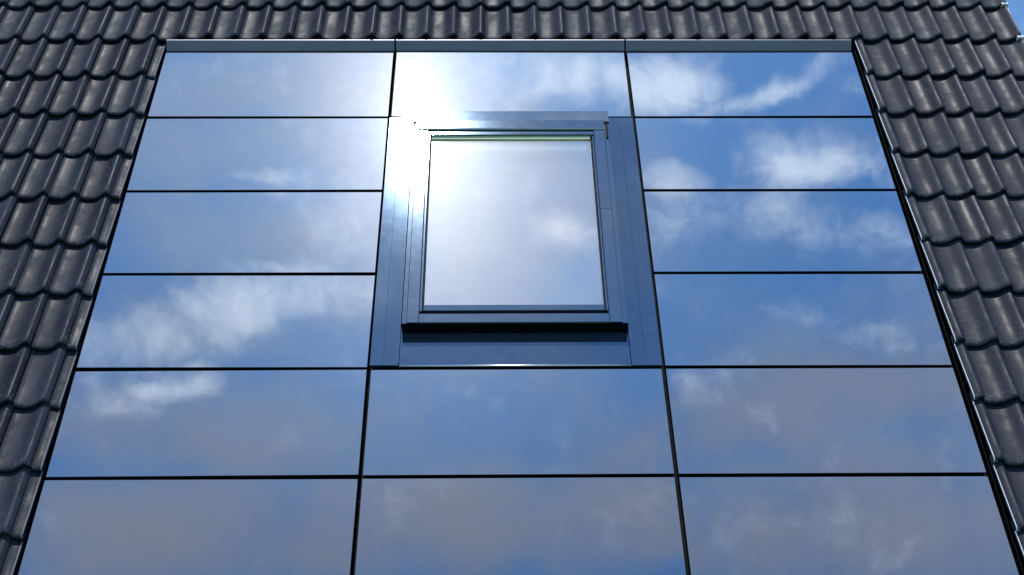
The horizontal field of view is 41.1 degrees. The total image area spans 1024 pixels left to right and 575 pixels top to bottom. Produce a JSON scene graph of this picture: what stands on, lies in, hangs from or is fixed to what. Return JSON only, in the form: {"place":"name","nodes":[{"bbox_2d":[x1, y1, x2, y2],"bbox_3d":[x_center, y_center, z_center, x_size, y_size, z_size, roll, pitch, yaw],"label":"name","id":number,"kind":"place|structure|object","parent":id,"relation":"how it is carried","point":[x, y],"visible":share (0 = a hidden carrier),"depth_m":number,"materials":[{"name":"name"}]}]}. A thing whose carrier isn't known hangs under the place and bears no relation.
{"place":"outdoors","nodes":[
{"label":"outdoors","id":0,"kind":"place"},
{"bbox_2d":[1006,0,1023,34],"label":"sky","id":1,"kind":"structure","parent":0,"point":[1016,7],"materials":[{"name":"blue"}]},
{"label":"ground","id":2,"kind":"structure","parent":0,"visible":0},
{"bbox_2d":[0,0,1023,574],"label":"tiled house","id":3,"kind":"structure","parent":2,"relation":"on","point":[942,82],"depth_m":7.02,"materials":[{"name":"tile"}]},
{"bbox_2d":[18,479,357,574],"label":"solar panel","id":4,"kind":"object","parent":3,"relation":"attached to","point":[210,527],"visible":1,"depth_m":5.33,"materials":[{"name":"blue glass"}]},
{"bbox_2d":[46,370,366,479],"bbox_3d":[-1.254,0.573,5.727,1.258,0.568,0.037,0,-45,-1],"label":"solar panel","id":5,"kind":"object","parent":3,"relation":"attached to","point":[211,425],"visible":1,"depth_m":5.70,"materials":[{"name":"black glass"}]},
{"bbox_2d":[77,276,374,371],"bbox_3d":[-1.261,0.158,6.140,1.258,0.568,0.037,0,-45,-1],"label":"solar panel","id":6,"kind":"object","parent":3,"relation":"attached to","point":[190,323],"visible":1,"depth_m":6.11,"materials":[{"name":"blue glass"}]},
{"bbox_2d":[103,192,381,275],"bbox_3d":[-1.269,-0.256,6.553,1.258,0.568,0.037,0,-45,-1],"label":"solar panel","id":7,"kind":"object","parent":3,"relation":"attached to","point":[261,234],"visible":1,"depth_m":6.52,"materials":[{"name":"blue glass"}]},
{"bbox_2d":[127,118,387,192],"bbox_3d":[-1.276,-0.671,6.967,1.258,0.568,0.036,0,-45,-1],"label":"solar panel","id":8,"kind":"object","parent":3,"relation":"attached to","point":[251,155],"visible":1,"depth_m":6.94,"materials":[{"name":"blue glass"}]},
{"bbox_2d":[148,53,393,118],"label":"solar panel","id":9,"kind":"object","parent":3,"relation":"attached to","point":[268,85],"visible":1,"depth_m":7.35,"materials":[{"name":"blue glass"}]},
{"bbox_2d":[166,40,394,54],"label":"metal trim","id":10,"kind":"structure","parent":3,"relation":"attached to","point":[280,46],"depth_m":7.58,"materials":[{"name":"grey metal"}]},
{"bbox_2d":[396,39,623,54],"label":"metal trim","id":11,"kind":"structure","parent":3,"relation":"attached to","point":[522,46],"depth_m":7.60,"materials":[{"name":"grey metal"}]},
{"bbox_2d":[391,52,630,117],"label":"solar panel","id":12,"kind":"object","parent":3,"relation":"attached to","point":[424,81],"visible":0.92,"depth_m":7.39,"materials":[{"name":"blue glass"}]},
{"bbox_2d":[370,111,661,367],"bbox_3d":[0.007,-0.280,6.547,1.273,1.740,0.128,0,-45,-1],"label":"roof window","id":13,"kind":"structure","parent":3,"relation":"attached to","point":[523,234],"depth_m":6.43,"materials":[{"name":"metal"}]},
{"bbox_2d":[363,369,673,478],"bbox_3d":[0.023,0.569,5.746,1.262,0.568,0.036,0,-45,-1],"label":"solar panel","id":14,"kind":"object","parent":3,"relation":"attached to","point":[555,423],"visible":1,"depth_m":5.71,"materials":[{"name":"black glass"}]},
{"bbox_2d":[355,477,685,574],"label":"solar panel","id":15,"kind":"object","parent":3,"relation":"attached to","point":[538,526],"visible":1,"depth_m":5.35,"materials":[{"name":"blue glass"}]},
{"bbox_2d":[625,39,850,54],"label":"metal trim","id":16,"kind":"structure","parent":3,"relation":"attached to","point":[737,45],"depth_m":7.62,"materials":[{"name":"grey metal"}]},
{"bbox_2d":[627,52,871,117],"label":"solar panel","id":17,"kind":"object","parent":3,"relation":"attached to","point":[746,85],"visible":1,"depth_m":7.39,"materials":[{"name":"blue glass"}]},
{"bbox_2d":[635,118,894,191],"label":"solar panel","id":18,"kind":"object","parent":3,"relation":"attached to","point":[747,154],"visible":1,"depth_m":6.98,"materials":[{"name":"blue glass"}]},
{"bbox_2d":[644,191,921,273],"bbox_3d":[1.285,-0.264,6.591,1.256,0.568,0.036,0,-45,-1],"label":"solar panel","id":19,"kind":"object","parent":3,"relation":"attached to","point":[818,232],"visible":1,"depth_m":6.56,"materials":[{"name":"blue glass"}]},
{"bbox_2d":[654,274,951,369],"bbox_3d":[1.293,0.151,6.178,1.256,0.568,0.037,0,-45,-1],"label":"solar panel","id":20,"kind":"object","parent":3,"relation":"attached to","point":[729,321],"visible":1,"depth_m":6.15,"materials":[{"name":"blue glass"}]},
{"bbox_2d":[666,368,985,477],"bbox_3d":[1.300,0.566,5.765,1.256,0.568,0.037,0,-45,-1],"label":"solar panel","id":21,"kind":"object","parent":3,"relation":"attached to","point":[834,422],"visible":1,"depth_m":5.73,"materials":[{"name":"black glass"}]},
{"bbox_2d":[679,476,1018,574],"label":"solar panel","id":22,"kind":"object","parent":3,"relation":"attached to","point":[937,525],"visible":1,"depth_m":5.37,"materials":[{"name":"blue glass"}]}
]}

